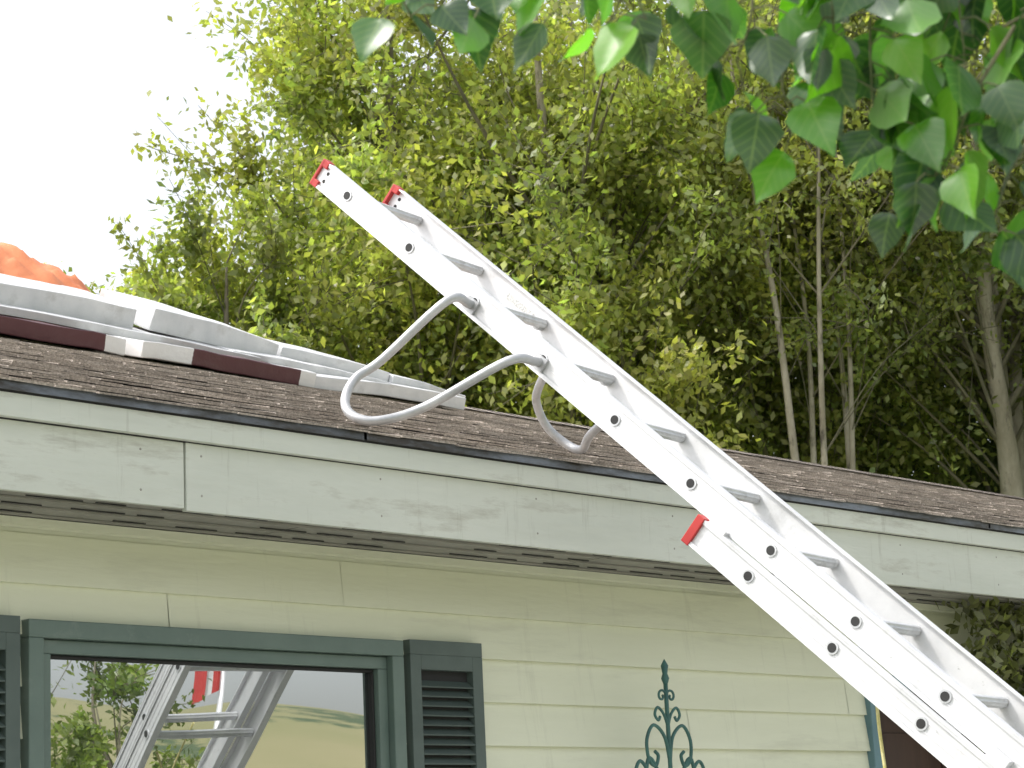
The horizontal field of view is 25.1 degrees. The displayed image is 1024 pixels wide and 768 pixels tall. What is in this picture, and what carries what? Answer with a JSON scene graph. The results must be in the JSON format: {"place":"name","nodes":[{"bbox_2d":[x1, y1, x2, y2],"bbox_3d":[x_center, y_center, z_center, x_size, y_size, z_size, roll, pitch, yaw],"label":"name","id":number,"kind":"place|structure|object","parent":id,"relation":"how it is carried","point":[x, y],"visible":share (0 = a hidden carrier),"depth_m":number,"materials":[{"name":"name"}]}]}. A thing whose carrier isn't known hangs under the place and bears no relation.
{"place":"outdoors","nodes":[
{"label":"outdoors","id":0,"kind":"place"},
{"bbox_2d":[0,0,984,346],"label":"sky","id":1,"kind":"structure","parent":0,"point":[76,76],"materials":[{"name":"white"}]},
{"label":"ground","id":2,"kind":"structure","parent":0,"visible":0},
{"bbox_2d":[44,157,418,359],"bbox_3d":[-2.730,1.871,21.979,3.280,9.248,3.430,-14,-16,42],"label":"willow tree","id":3,"kind":"object","parent":2,"relation":"on","point":[255,314],"visible":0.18,"depth_m":22.41,"materials":[{"name":"green plant"}]},
{"bbox_2d":[138,3,643,363],"bbox_3d":[-0.588,1.321,29.580,8.525,13.331,9.290,-3,-12,2],"label":"aspen tree","id":4,"kind":"object","parent":2,"relation":"on","point":[282,166],"visible":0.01,"depth_m":29.84,"materials":[{"name":"green plant"}]},
{"bbox_2d":[130,0,702,421],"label":"poplar tree","id":5,"kind":"object","parent":2,"relation":"on","point":[293,62],"visible":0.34,"depth_m":23.41,"materials":[{"name":"green plant"}]},
{"bbox_2d":[0,525,997,730],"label":"walls","id":6,"kind":"structure","parent":2,"relation":"on","point":[190,545],"depth_m":6.58,"materials":[{"name":"paint"}]},
{"bbox_2d":[20,619,406,767],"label":"window frame","id":7,"kind":"object","parent":6,"relation":"attached to","point":[44,642],"visible":0.91,"depth_m":6.08,"materials":[{"name":"green wood"}]},
{"bbox_2d":[0,615,19,767],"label":"shutter","id":8,"kind":"object","parent":7,"relation":"attached to","point":[9,691],"visible":1,"depth_m":5.60,"materials":[{"name":"paint"}]},
{"bbox_2d":[51,659,370,767],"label":"window glass","id":9,"kind":"object","parent":7,"relation":"in","point":[107,714],"visible":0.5,"depth_m":6.09,"materials":[{"name":"clear glass"}]},
{"bbox_2d":[403,639,486,767],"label":"shutter","id":10,"kind":"object","parent":7,"relation":"attached to","point":[444,708],"visible":1,"depth_m":6.68,"materials":[{"name":"paint"}]},
{"bbox_2d":[0,531,1023,767],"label":"siding","id":11,"kind":"object","parent":6,"relation":"attached to","point":[572,673],"visible":0.73,"depth_m":7.05,"materials":[{"name":"paint"}]},
{"bbox_2d":[0,490,1023,616],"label":"soffit","id":12,"kind":"structure","parent":6,"relation":"attached to","point":[55,514],"depth_m":6.41,"materials":[{"name":"wood"}]},
{"bbox_2d":[0,495,1023,609],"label":"soffit grooves","id":13,"kind":"object","parent":12,"relation":"attached to","point":[361,544],"visible":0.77,"depth_m":6.21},
{"bbox_2d":[0,341,1023,535],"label":"roof deck","id":14,"kind":"structure","parent":6,"relation":"on","point":[413,433],"depth_m":6.98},
{"bbox_2d":[0,242,89,345],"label":"orange tarp","id":15,"kind":"object","parent":14,"relation":"on","point":[15,261],"visible":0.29,"depth_m":10.07,"materials":[{"name":"orange plastic"}]},
{"bbox_2d":[0,391,1023,598],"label":"fascia","id":16,"kind":"structure","parent":14,"relation":"attached to","point":[61,448],"depth_m":6.19,"materials":[{"name":"paint"}]},
{"bbox_2d":[0,334,1023,527],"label":"shingles","id":17,"kind":"object","parent":14,"relation":"on","point":[55,356],"visible":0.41,"depth_m":8.32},
{"bbox_2d":[0,315,125,355],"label":"shingle bundle","id":18,"kind":"object","parent":17,"relation":"on","point":[56,334],"visible":0.99,"depth_m":9.26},
{"bbox_2d":[103,333,316,387],"bbox_3d":[-1.344,-0.108,9.980,0.429,0.088,0.989,10,0,43],"label":"shingle bundle","id":19,"kind":"object","parent":17,"relation":"on","point":[180,355],"visible":0.74,"depth_m":9.78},
{"bbox_2d":[0,304,260,361],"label":"insulation sheet","id":20,"kind":"object","parent":19,"relation":"on","point":[138,333],"visible":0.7,"depth_m":9.65,"materials":[{"name":"white plastic"}]},
{"bbox_2d":[0,273,136,328],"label":"insulation slab","id":21,"kind":"object","parent":20,"relation":"on","point":[52,298],"depth_m":9.68,"materials":[{"name":"white plastic"}]},
{"bbox_2d":[314,373,465,409],"bbox_3d":[-0.700,0.011,10.765,0.954,0.074,0.406,9,1,-43],"label":"shingle bundle","id":22,"kind":"object","parent":17,"relation":"on","point":[338,383],"visible":0.56,"depth_m":10.61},
{"bbox_2d":[217,346,390,383],"bbox_3d":[-1.018,-0.094,10.599,0.907,0.050,0.384,12,1,-41],"label":"insulation sheet","id":23,"kind":"object","parent":22,"relation":"on","point":[287,362],"visible":0.43,"depth_m":10.42,"materials":[{"name":"white plastic"}]},
{"bbox_2d":[99,288,278,354],"bbox_3d":[-1.459,-0.261,10.391,0.428,0.116,0.743,19,1,43],"label":"insulation slab","id":24,"kind":"object","parent":23,"relation":"on","point":[152,315],"depth_m":10.19,"materials":[{"name":"white plastic"}]},
{"bbox_2d":[267,339,389,381],"bbox_3d":[-0.943,-0.112,10.909,0.624,0.094,0.405,14,1,-38],"label":"insulation slab","id":25,"kind":"object","parent":23,"relation":"on","point":[298,353],"depth_m":10.74,"materials":[{"name":"white plastic"}]},
{"bbox_2d":[388,374,465,405],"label":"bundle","id":26,"kind":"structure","parent":17,"relation":"on","point":[397,379],"depth_m":11.04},
{"bbox_2d":[0,378,1023,534],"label":"drip edge","id":27,"kind":"object","parent":14,"relation":"attached to","point":[38,389],"visible":0.69,"depth_m":6.23,"materials":[{"name":"metal"}]},
{"bbox_2d":[864,675,985,767],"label":"door","id":28,"kind":"structure","parent":6,"relation":"in","point":[903,748],"depth_m":8.42,"materials":[{"name":"paint"}]},
{"bbox_2d":[257,0,870,451],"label":"poplar tree","id":29,"kind":"object","parent":2,"relation":"on","point":[585,302],"visible":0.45,"depth_m":22.54,"materials":[{"name":"green plant"}]},
{"bbox_2d":[363,0,902,466],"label":"aspen tree","id":30,"kind":"object","parent":2,"relation":"on","point":[609,92],"visible":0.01,"depth_m":29.90,"materials":[{"name":"green plant"}]},
{"bbox_2d":[439,0,1023,486],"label":"poplar tree","id":31,"kind":"object","parent":2,"relation":"on","point":[867,444],"visible":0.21,"depth_m":24.23,"materials":[{"name":"green plant"}]},
{"bbox_2d":[606,0,1023,469],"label":"aspen tree","id":32,"kind":"object","parent":2,"relation":"on","point":[778,336],"visible":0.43,"depth_m":22.59,"materials":[{"name":"green plant"}]},
{"bbox_2d":[643,0,1023,497],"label":"poplar tree","id":33,"kind":"object","parent":2,"relation":"on","point":[1003,399],"visible":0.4,"depth_m":23.69,"materials":[{"name":"green plant"}]},
{"bbox_2d":[660,0,1023,484],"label":"aspen tree","id":34,"kind":"object","parent":2,"relation":"on","point":[891,199],"depth_m":28.93,"materials":[{"name":"green plant"}]},
{"bbox_2d":[761,271,1023,493],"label":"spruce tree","id":35,"kind":"object","parent":2,"relation":"on","point":[981,487],"visible":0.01,"depth_m":26.62,"materials":[{"name":"green plant"}]},
{"bbox_2d":[881,38,1008,371],"bbox_3d":[7.572,0.512,28.558,7.597,13.749,8.380,-14,-16,42],"label":"aspen tree","id":36,"kind":"object","parent":2,"relation":"on","point":[961,159],"depth_m":29.14,"materials":[{"name":"green plant"}]},
{"bbox_2d":[935,339,1022,492],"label":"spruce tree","id":37,"kind":"object","parent":2,"relation":"on","point":[992,443],"visible":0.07,"depth_m":24.71,"materials":[{"name":"green plant"}]},
{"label":"patio","id":38,"kind":"structure","parent":0,"visible":0},
{"bbox_2d":[309,159,1023,767],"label":"extension ladder","id":39,"kind":"object","parent":38,"relation":"on","point":[957,687],"visible":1,"depth_m":6.19,"materials":[{"name":"metal"}]},
{"bbox_2d":[635,659,704,767],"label":"garden trellis","id":40,"kind":"object","parent":38,"relation":"on","point":[668,737],"visible":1,"depth_m":7.16,"materials":[{"name":"teal metal"}]},
{"bbox_2d":[350,0,1023,288],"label":"overhanging poplar","id":41,"kind":"object","parent":38,"relation":"on","point":[925,108],"visible":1,"depth_m":2.04,"materials":[{"name":"green plant"}]},
{"bbox_2d":[934,594,1023,751],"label":"climbing vine","id":42,"kind":"object","parent":38,"relation":"on","point":[1007,625],"visible":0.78,"depth_m":8.53,"materials":[{"name":"green plant"}]}
]}

